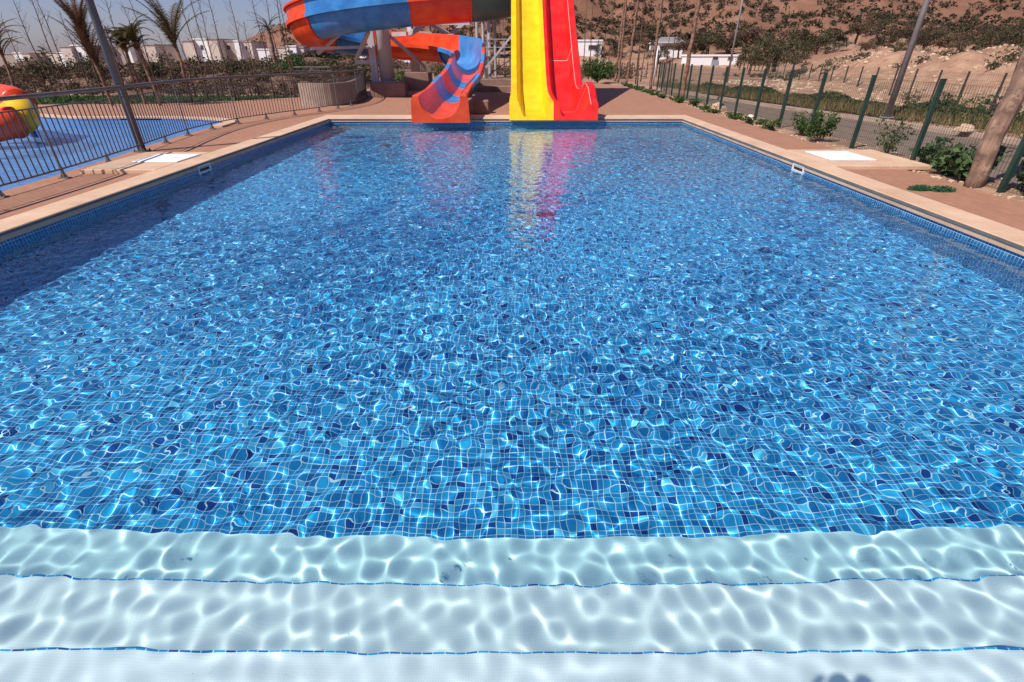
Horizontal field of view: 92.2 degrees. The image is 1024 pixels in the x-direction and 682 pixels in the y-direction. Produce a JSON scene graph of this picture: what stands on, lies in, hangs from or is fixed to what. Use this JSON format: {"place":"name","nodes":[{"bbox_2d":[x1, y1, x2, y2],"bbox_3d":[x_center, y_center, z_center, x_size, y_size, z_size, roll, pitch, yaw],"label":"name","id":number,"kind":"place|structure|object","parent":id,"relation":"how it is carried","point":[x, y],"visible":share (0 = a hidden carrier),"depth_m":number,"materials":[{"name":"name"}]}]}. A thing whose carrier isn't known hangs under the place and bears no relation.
{"place":"outdoors","nodes":[
{"label":"outdoors","id":0,"kind":"place"},
{"bbox_2d":[0,119,217,190],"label":"splash pool water","id":1,"kind":"structure","parent":0,"point":[4,160],"depth_m":10.30,"materials":[{"name":"blue liquid"}]},
{"bbox_2d":[0,0,291,58],"label":"sky","id":2,"kind":"structure","parent":0,"point":[240,8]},
{"bbox_2d":[35,94,298,104],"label":"lawn","id":3,"kind":"structure","parent":0,"point":[141,103],"depth_m":19.86,"materials":[{"name":"plant"}]},
{"bbox_2d":[0,19,26,86],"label":"palm tree","id":4,"kind":"object","parent":3,"relation":"on","point":[6,63],"visible":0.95,"depth_m":17.61,"materials":[{"name":"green plant"}]},
{"bbox_2d":[13,0,56,97],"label":"bare sapling","id":5,"kind":"object","parent":3,"relation":"on","point":[28,39],"visible":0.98,"depth_m":19.40,"materials":[{"name":"brown plant"}]},
{"bbox_2d":[30,0,71,99],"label":"bare sapling","id":6,"kind":"object","parent":3,"relation":"on","point":[49,48],"visible":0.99,"depth_m":18.91,"materials":[{"name":"brown plant"}]},
{"bbox_2d":[48,0,113,105],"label":"palm tree","id":7,"kind":"object","parent":3,"relation":"on","point":[76,13],"visible":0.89,"depth_m":16.46,"materials":[{"name":"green plant"}]},
{"bbox_2d":[121,0,209,101],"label":"palm tree","id":8,"kind":"object","parent":3,"relation":"on","point":[169,30],"visible":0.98,"depth_m":17.83,"materials":[{"name":"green plant"}]},
{"bbox_2d":[177,0,208,98],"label":"bare sapling","id":9,"kind":"object","parent":3,"relation":"on","point":[195,48],"visible":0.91,"depth_m":19.32,"materials":[{"name":"brown plant"}]},
{"bbox_2d":[224,0,251,95],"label":"bare sapling","id":10,"kind":"object","parent":3,"relation":"on","point":[240,48],"visible":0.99,"depth_m":20.54,"materials":[{"name":"brown plant"}]},
{"bbox_2d":[475,17,510,77],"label":"slide tower","id":11,"kind":"structure","parent":0,"point":[488,72],"depth_m":25.34,"materials":[{"name":"metal"}]},
{"bbox_2d":[478,75,510,85],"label":"concrete platform","id":12,"kind":"structure","parent":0,"point":[500,80],"depth_m":24.84,"materials":[{"name":"beige concrete"}]},
{"bbox_2d":[0,124,1023,681],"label":"pool water","id":13,"kind":"structure","parent":0,"point":[504,402],"depth_m":2.54,"materials":[{"name":"blue liquid"}]},
{"bbox_2d":[0,0,1023,203],"bbox_3d":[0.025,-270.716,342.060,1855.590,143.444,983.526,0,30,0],"label":"ground","id":14,"kind":"structure","parent":0,"point":[957,61],"depth_m":60.46,"materials":[{"name":"brown soil"}]},
{"bbox_2d":[0,52,65,66],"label":"apartment building","id":15,"kind":"structure","parent":14,"relation":"on","point":[9,58],"depth_m":144.32,"materials":[{"name":"white paint"}]},
{"bbox_2d":[14,56,63,79],"bbox_3d":[-26.083,-14.998,27.307,2.093,1.386,1.959,0,30,0],"label":"bush","id":16,"kind":"object","parent":14,"relation":"on","point":[34,68],"visible":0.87,"depth_m":27.07,"materials":[{"name":"green plant"}]},
{"bbox_2d":[64,53,107,74],"bbox_3d":[-22.476,-14.665,26.295,1.950,1.280,1.771,0,30,0],"label":"bush","id":17,"kind":"object","parent":14,"relation":"on","point":[89,64],"visible":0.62,"depth_m":26.04,"materials":[{"name":"green plant"}]},
{"bbox_2d":[58,44,178,66],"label":"apartment building","id":18,"kind":"structure","parent":14,"relation":"on","point":[119,57],"depth_m":130.71,"materials":[{"name":"white paint"}]},
{"bbox_2d":[95,27,148,103],"bbox_3d":[-13.585,-9.749,17.549,1.309,2.536,1.495,22,37,33],"label":"palm tree","id":19,"kind":"object","parent":14,"relation":"on","point":[123,45],"visible":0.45,"depth_m":17.27,"materials":[{"name":"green plant"}]},
{"bbox_2d":[136,60,168,78],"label":"bush","id":20,"kind":"object","parent":14,"relation":"on","point":[154,70],"visible":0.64,"depth_m":25.77,"materials":[{"name":"green plant"}]},
{"bbox_2d":[0,59,356,94],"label":"scrub","id":21,"kind":"object","parent":14,"relation":"on","point":[38,81],"visible":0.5,"depth_m":25.12,"materials":[{"name":"green plant"}]},
{"bbox_2d":[0,51,410,77],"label":"scrub","id":22,"kind":"object","parent":14,"relation":"on","point":[270,56],"visible":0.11,"depth_m":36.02,"materials":[{"name":"green plant"}]},
{"bbox_2d":[181,38,267,61],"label":"apartment building","id":23,"kind":"structure","parent":14,"relation":"on","point":[231,49],"depth_m":136.47,"materials":[{"name":"white paint"}]},
{"bbox_2d":[221,56,251,75],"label":"bush","id":24,"kind":"object","parent":14,"relation":"on","point":[234,66],"visible":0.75,"depth_m":26.77,"materials":[{"name":"green plant"}]},
{"bbox_2d":[246,12,282,64],"bbox_3d":[-16.802,-20.556,34.426,2.165,4.078,2.790,-23,37,-34],"label":"palm tree","id":25,"kind":"object","parent":14,"relation":"on","point":[268,30],"visible":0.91,"depth_m":33.93,"materials":[{"name":"green plant"}]},
{"bbox_2d":[257,45,313,63],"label":"villa","id":26,"kind":"object","parent":14,"relation":"on","point":[299,50],"visible":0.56,"depth_m":129.63,"materials":[{"name":"white paint"}]},
{"bbox_2d":[269,49,308,76],"bbox_3d":[-11.631,-14.532,26.002,2.328,1.489,1.577,12,32,20],"label":"bush","id":27,"kind":"object","parent":14,"relation":"on","point":[298,62],"visible":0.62,"depth_m":25.84,"materials":[{"name":"green plant"}]},
{"bbox_2d":[0,81,1023,230],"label":"deck","id":28,"kind":"structure","parent":14,"relation":"on","point":[616,100],"depth_m":11.67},
{"bbox_2d":[84,0,151,152],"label":"lamp post","id":29,"kind":"object","parent":28,"relation":"on","point":[98,25],"visible":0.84,"depth_m":8.45,"materials":[{"name":"metal"}]},
{"bbox_2d":[104,14,161,105],"bbox_3d":[-12.874,-9.646,17.055,1.600,2.844,1.365,-25,39,-36],"label":"palm tree","id":30,"kind":"object","parent":28,"relation":"on","point":[130,32],"visible":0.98,"depth_m":16.59,"materials":[{"name":"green plant"}]},
{"bbox_2d":[40,113,235,127],"bbox_3d":[-12.927,-6.537,14.388,12.292,0.080,1.676,8,31,14],"label":"splash pool coping","id":31,"kind":"object","parent":28,"relation":"on","point":[225,123],"visible":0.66,"depth_m":14.01,"materials":[{"name":"stone"}]},
{"bbox_2d":[79,152,209,173],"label":"stone slab","id":32,"kind":"structure","parent":28,"relation":"on","point":[143,163],"depth_m":7.89,"materials":[{"name":"stone"}]},
{"bbox_2d":[0,118,329,241],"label":"coping","id":33,"kind":"object","parent":28,"relation":"on","point":[18,220],"visible":0.94,"depth_m":6.56,"materials":[{"name":"stone"}]},
{"bbox_2d":[0,119,1023,249],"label":"coping edge","id":34,"kind":"object","parent":33,"relation":"attached to","point":[793,161],"visible":1,"depth_m":6.55,"materials":[{"name":"grey stone"}]},
{"bbox_2d":[0,67,368,197],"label":"metal railing","id":35,"kind":"object","parent":28,"relation":"on","point":[362,92],"visible":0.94,"depth_m":9.29,"materials":[{"name":"grey metal"}]},
{"bbox_2d":[298,79,360,105],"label":"wall","id":36,"kind":"structure","parent":28,"relation":"on","point":[348,83],"depth_m":17.39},
{"bbox_2d":[370,81,408,96],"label":"concrete plinth","id":37,"kind":"structure","parent":28,"relation":"on","point":[390,89],"depth_m":20.98,"materials":[{"name":"beige concrete"}]},
{"bbox_2d":[283,0,510,122],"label":"spiral slide","id":38,"kind":"object","parent":28,"relation":"on","point":[357,28],"visible":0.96,"depth_m":18.72,"materials":[{"name":"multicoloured plastic"}]},
{"bbox_2d":[404,72,432,89],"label":"concrete plinth","id":39,"kind":"structure","parent":28,"relation":"on","point":[419,80],"depth_m":21.59,"materials":[{"name":"beige concrete"}]},
{"bbox_2d":[474,100,488,113],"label":"concrete block","id":40,"kind":"structure","parent":28,"relation":"on","point":[481,106],"depth_m":15.13,"materials":[{"name":"beige concrete"}]},
{"bbox_2d":[475,86,510,91],"bbox_3d":[-0.200,-12.591,24.592,5.400,0.240,0.780,0,30,0],"label":"concrete step","id":41,"kind":"object","parent":28,"relation":"on","point":[493,89],"visible":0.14,"depth_m":24.26,"materials":[{"name":"beige concrete"}]},
{"bbox_2d":[319,115,692,121],"bbox_3d":[-0.175,-6.312,13.969,10.450,0.090,0.938,0,30,0],"label":"coping","id":42,"kind":"object","parent":28,"relation":"on","point":[503,116],"visible":0.55,"depth_m":13.58,"materials":[{"name":"stone"}]},
{"bbox_2d":[509,0,598,119],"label":"lane slide","id":43,"kind":"object","parent":28,"relation":"on","point":[546,81],"visible":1,"depth_m":15.82,"materials":[{"name":"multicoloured plastic"}]},
{"bbox_2d":[582,57,618,82],"bbox_3d":[5.774,-17.612,32.047,2.744,1.501,3.064,0,30,0],"label":"weed plant","id":44,"kind":"object","parent":28,"relation":"on","point":[597,72],"visible":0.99,"depth_m":31.71,"materials":[{"name":"green plant"}]},
{"bbox_2d":[682,118,1023,255],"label":"coping","id":45,"kind":"object","parent":28,"relation":"on","point":[1006,232],"visible":0.94,"depth_m":6.16,"materials":[{"name":"stone"}]},
{"bbox_2d":[789,150,932,169],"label":"stone slab","id":46,"kind":"structure","parent":28,"relation":"on","point":[859,159],"depth_m":8.11,"materials":[{"name":"stone"}]},
{"bbox_2d":[907,184,956,192],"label":"grass tuft","id":47,"kind":"object","parent":28,"relation":"on","point":[923,187],"visible":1,"depth_m":6.53,"materials":[{"name":"green plant"}]},
{"bbox_2d":[420,61,647,78],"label":"scrub","id":48,"kind":"object","parent":14,"relation":"on","point":[507,70],"visible":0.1,"depth_m":45.05,"materials":[{"name":"green plant"}]},
{"bbox_2d":[578,40,602,56],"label":"villa","id":49,"kind":"object","parent":14,"relation":"on","point":[592,43],"visible":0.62,"depth_m":96.19,"materials":[{"name":"white paint"}]},
{"bbox_2d":[617,0,626,81],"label":"palm tree","id":50,"kind":"object","parent":14,"relation":"on","point":[621,51],"visible":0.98,"depth_m":32.76,"materials":[{"name":"brown plant"}]},
{"bbox_2d":[626,0,638,83],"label":"palm tree","id":51,"kind":"object","parent":14,"relation":"on","point":[632,40],"visible":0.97,"depth_m":31.20,"materials":[{"name":"brown plant"}]},
{"bbox_2d":[623,31,647,47],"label":"tree","id":52,"kind":"object","parent":14,"relation":"on","point":[628,38],"visible":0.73,"depth_m":102.03,"materials":[{"name":"green plant"}]},
{"bbox_2d":[249,0,1023,57],"bbox_3d":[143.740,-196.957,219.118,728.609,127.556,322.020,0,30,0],"label":"hill scrub","id":53,"kind":"object","parent":14,"relation":"on","point":[805,16],"visible":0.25,"depth_m":138.91,"materials":[{"name":"green plant"}]},
{"bbox_2d":[649,0,662,88],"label":"palm tree","id":54,"kind":"object","parent":14,"relation":"on","point":[656,46],"visible":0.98,"depth_m":26.32,"materials":[{"name":"brown plant"}]},
{"bbox_2d":[643,44,671,63],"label":"tree","id":55,"kind":"object","parent":14,"relation":"on","point":[664,54],"visible":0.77,"depth_m":92.66,"materials":[{"name":"green plant"}]},
{"bbox_2d":[666,36,689,58],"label":"tree","id":56,"kind":"object","parent":14,"relation":"on","point":[681,44],"visible":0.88,"depth_m":94.39,"materials":[{"name":"green plant"}]},
{"bbox_2d":[680,0,701,97],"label":"palm tree","id":57,"kind":"object","parent":14,"relation":"on","point":[690,47],"visible":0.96,"depth_m":20.22,"materials":[{"name":"brown plant"}]},
{"bbox_2d":[682,36,709,53],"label":"tree","id":58,"kind":"object","parent":14,"relation":"on","point":[700,45],"visible":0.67,"depth_m":100.92,"materials":[{"name":"green plant"}]},
{"bbox_2d":[688,22,727,53],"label":"tree","id":59,"kind":"object","parent":14,"relation":"on","point":[706,38],"visible":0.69,"depth_m":100.70,"materials":[{"name":"green plant"}]},
{"bbox_2d":[681,54,738,65],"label":"utility hut","id":60,"kind":"object","parent":14,"relation":"on","point":[710,59],"visible":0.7,"depth_m":83.36,"materials":[{"name":"white paint"}]},
{"bbox_2d":[705,31,743,53],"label":"tree","id":61,"kind":"object","parent":14,"relation":"on","point":[721,43],"visible":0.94,"depth_m":98.15,"materials":[{"name":"green plant"}]},
{"bbox_2d":[726,0,742,82],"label":"lamp post","id":62,"kind":"object","parent":14,"relation":"on","point":[734,41],"visible":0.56,"depth_m":32.37,"materials":[{"name":"grey metal"}]},
{"bbox_2d":[727,19,765,51],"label":"tree","id":63,"kind":"object","parent":14,"relation":"on","point":[753,33],"visible":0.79,"depth_m":103.44,"materials":[{"name":"green plant"}]},
{"bbox_2d":[733,45,774,74],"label":"tree","id":64,"kind":"object","parent":14,"relation":"on","point":[741,57],"visible":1,"depth_m":52.04,"materials":[{"name":"green plant"}]},
{"bbox_2d":[746,44,789,73],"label":"tree","id":65,"kind":"object","parent":14,"relation":"on","point":[777,52],"visible":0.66,"depth_m":53.27,"materials":[{"name":"green plant"}]},
{"bbox_2d":[758,119,782,130],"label":"weed plant","id":66,"kind":"object","parent":14,"relation":"on","point":[771,126],"visible":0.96,"depth_m":12.00,"materials":[{"name":"green plant"}]},
{"bbox_2d":[745,27,807,71],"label":"tree","id":67,"kind":"object","parent":14,"relation":"on","point":[793,46],"visible":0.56,"depth_m":60.69,"materials":[{"name":"green plant"}]},
{"bbox_2d":[775,47,812,69],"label":"tree","id":68,"kind":"object","parent":14,"relation":"on","point":[796,60],"visible":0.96,"depth_m":51.50,"materials":[{"name":"green plant"}]},
{"bbox_2d":[789,111,812,135],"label":"weed plant","id":69,"kind":"object","parent":14,"relation":"on","point":[798,122],"visible":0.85,"depth_m":11.03,"materials":[{"name":"green plant"}]},
{"bbox_2d":[789,26,821,56],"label":"tree","id":70,"kind":"object","parent":14,"relation":"on","point":[807,37],"visible":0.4,"depth_m":99.48,"materials":[{"name":"green plant"}]},
{"bbox_2d":[619,82,1020,144],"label":"kerb","id":71,"kind":"structure","parent":14,"relation":"on","point":[913,125],"depth_m":15.02,"materials":[{"name":"beige concrete"}]},
{"bbox_2d":[880,0,930,117],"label":"lamp post","id":72,"kind":"object","parent":71,"relation":"on","point":[913,40],"visible":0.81,"depth_m":13.96,"materials":[{"name":"grey metal"}]},
{"bbox_2d":[801,108,840,141],"bbox_3d":[6.393,-4.466,10.238,0.699,0.667,0.602,17,34,27],"label":"weed plant","id":73,"kind":"object","parent":14,"relation":"on","point":[816,129],"visible":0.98,"depth_m":10.22,"materials":[{"name":"green plant"}]},
{"bbox_2d":[798,29,843,54],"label":"tree","id":74,"kind":"object","parent":14,"relation":"on","point":[827,41],"visible":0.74,"depth_m":93.08,"materials":[{"name":"green plant"}]},
{"bbox_2d":[819,28,850,52],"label":"tree","id":75,"kind":"object","parent":14,"relation":"on","point":[842,39],"visible":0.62,"depth_m":94.91,"materials":[{"name":"green plant"}]},
{"bbox_2d":[652,81,1023,135],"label":"dry grass","id":76,"kind":"structure","parent":14,"relation":"on","point":[883,112],"depth_m":15.96,"materials":[{"name":"plant"}]},
{"bbox_2d":[656,62,1023,195],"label":"fence","id":77,"kind":"object","parent":14,"relation":"on","point":[1011,169],"visible":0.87,"depth_m":9.53,"materials":[{"name":"metal"}]},
{"bbox_2d":[686,105,1022,199],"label":"pebbles","id":78,"kind":"object","parent":14,"relation":"on","point":[952,181],"visible":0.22,"depth_m":9.47,"materials":[{"name":"beige stone"}]},
{"bbox_2d":[695,82,1023,130],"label":"hedge","id":79,"kind":"object","parent":14,"relation":"on","point":[834,96],"visible":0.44,"depth_m":15.32,"materials":[{"name":"green plant"}]},
{"bbox_2d":[847,15,881,43],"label":"tree","id":80,"kind":"object","parent":14,"relation":"on","point":[862,28],"visible":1,"depth_m":100.25,"materials":[{"name":"green plant"}]},
{"bbox_2d":[712,44,1019,109],"bbox_3d":[22.286,-13.309,24.064,15.667,2.306,29.082,0,30,0],"label":"rubble","id":81,"kind":"object","parent":14,"relation":"on","point":[932,54],"visible":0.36,"depth_m":25.86,"materials":[{"name":"beige stone"}]},
{"bbox_2d":[723,39,1022,80],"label":"scrub","id":82,"kind":"object","parent":14,"relation":"on","point":[1010,57],"visible":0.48,"depth_m":29.80,"materials":[{"name":"green plant"}]},
{"bbox_2d":[865,11,902,37],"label":"tree","id":83,"kind":"object","parent":14,"relation":"on","point":[882,22],"visible":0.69,"depth_m":104.94,"materials":[{"name":"green plant"}]},
{"bbox_2d":[867,31,901,47],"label":"tree","id":84,"kind":"object","parent":14,"relation":"on","point":[890,40],"visible":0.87,"depth_m":88.47,"materials":[{"name":"green plant"}]},
{"bbox_2d":[874,118,915,154],"bbox_3d":[6.761,-3.596,8.775,0.617,0.666,0.482,0,30,0],"label":"weed plant","id":85,"kind":"object","parent":14,"relation":"on","point":[888,139],"visible":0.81,"depth_m":8.75,"materials":[{"name":"green plant"}]},
{"bbox_2d":[769,62,1023,109],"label":"wire fence","id":86,"kind":"object","parent":14,"relation":"on","point":[939,78],"visible":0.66,"depth_m":20.63,"materials":[{"name":"metal"}]},
{"bbox_2d":[883,19,921,45],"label":"tree","id":87,"kind":"object","parent":14,"relation":"on","point":[896,29],"visible":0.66,"depth_m":99.54,"materials":[{"name":"green plant"}]},
{"bbox_2d":[905,29,943,48],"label":"tree","id":88,"kind":"object","parent":14,"relation":"on","point":[923,39],"visible":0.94,"depth_m":65.93,"materials":[{"name":"green plant"}]},
{"bbox_2d":[909,136,966,163],"bbox_3d":[6.953,-3.120,8.158,0.740,0.464,0.739,11,32,18],"label":"weed plant","id":89,"kind":"object","parent":14,"relation":"on","point":[924,153],"visible":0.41,"depth_m":8.05,"materials":[{"name":"green plant"}]},
{"bbox_2d":[928,29,961,47],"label":"tree","id":90,"kind":"object","parent":14,"relation":"on","point":[945,39],"visible":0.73,"depth_m":78.54,"materials":[{"name":"green plant"}]},
{"bbox_2d":[928,153,966,176],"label":"weed plant","id":91,"kind":"object","parent":14,"relation":"on","point":[941,165],"visible":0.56,"depth_m":7.42,"materials":[{"name":"green plant"}]},
{"bbox_2d":[951,24,987,40],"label":"tree","id":92,"kind":"object","parent":14,"relation":"on","point":[964,33],"visible":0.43,"depth_m":84.38,"materials":[{"name":"green plant"}]},
{"bbox_2d":[944,145,1012,180],"bbox_3d":[6.549,-2.491,6.975,0.733,0.562,0.467,13,32,21],"label":"weed plant","id":93,"kind":"object","parent":14,"relation":"on","point":[958,167],"visible":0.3,"depth_m":7.02,"materials":[{"name":"green plant"}]},
{"bbox_2d":[967,24,1014,46],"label":"tree","id":94,"kind":"object","parent":14,"relation":"on","point":[990,38],"visible":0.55,"depth_m":59.26,"materials":[{"name":"green plant"}]},
{"bbox_2d":[963,46,1023,187],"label":"palm tree","id":95,"kind":"object","parent":14,"relation":"on","point":[1003,117],"visible":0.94,"depth_m":6.46,"materials":[{"name":"brown plant"}]},
{"bbox_2d":[991,27,1022,46],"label":"tree","id":96,"kind":"object","parent":14,"relation":"on","point":[1005,37],"visible":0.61,"depth_m":53.03,"materials":[{"name":"green plant"}]},
{"bbox_2d":[1002,18,1023,44],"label":"tree","id":97,"kind":"object","parent":14,"relation":"on","point":[1019,33],"visible":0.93,"depth_m":50.20,"materials":[{"name":"green plant"}]},
{"bbox_2d":[648,37,685,58],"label":"house","id":98,"kind":"structure","parent":0,"point":[662,40],"depth_m":101.92,"materials":[{"name":"white paint"}]},
{"bbox_2d":[644,88,1023,183],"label":"road","id":99,"kind":"structure","parent":0,"point":[897,145],"depth_m":12.68,"materials":[{"name":"grey asphalt"}]},
{"label":"pool floor","id":100,"kind":"structure","parent":0,"visible":0},
{"bbox_2d":[0,122,329,248],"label":"pool wall","id":101,"kind":"structure","parent":100,"relation":"on","point":[61,222],"depth_m":6.36,"materials":[{"name":"blue tile"}]},
{"bbox_2d":[329,122,681,123],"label":"pool wall","id":102,"kind":"structure","parent":100,"relation":"on","point":[511,123],"depth_m":13.62,"materials":[{"name":"blue tile"}]},
{"bbox_2d":[682,122,1023,262],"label":"pool wall","id":103,"kind":"structure","parent":100,"relation":"on","point":[1005,252],"depth_m":6.00,"materials":[{"name":"blue tile"}]},
{"label":"splash pool floor","id":104,"kind":"structure","parent":0,"visible":0},
{"bbox_2d":[0,84,40,141],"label":"play slide","id":105,"kind":"object","parent":104,"relation":"on","point":[7,90],"visible":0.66,"depth_m":10.02,"materials":[{"name":"plastic"}]},
{"bbox_2d":[41,117,221,122],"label":"splash pool side","id":106,"kind":"structure","parent":104,"relation":"on","point":[81,120],"depth_m":14.05,"materials":[{"name":"blue paint"}]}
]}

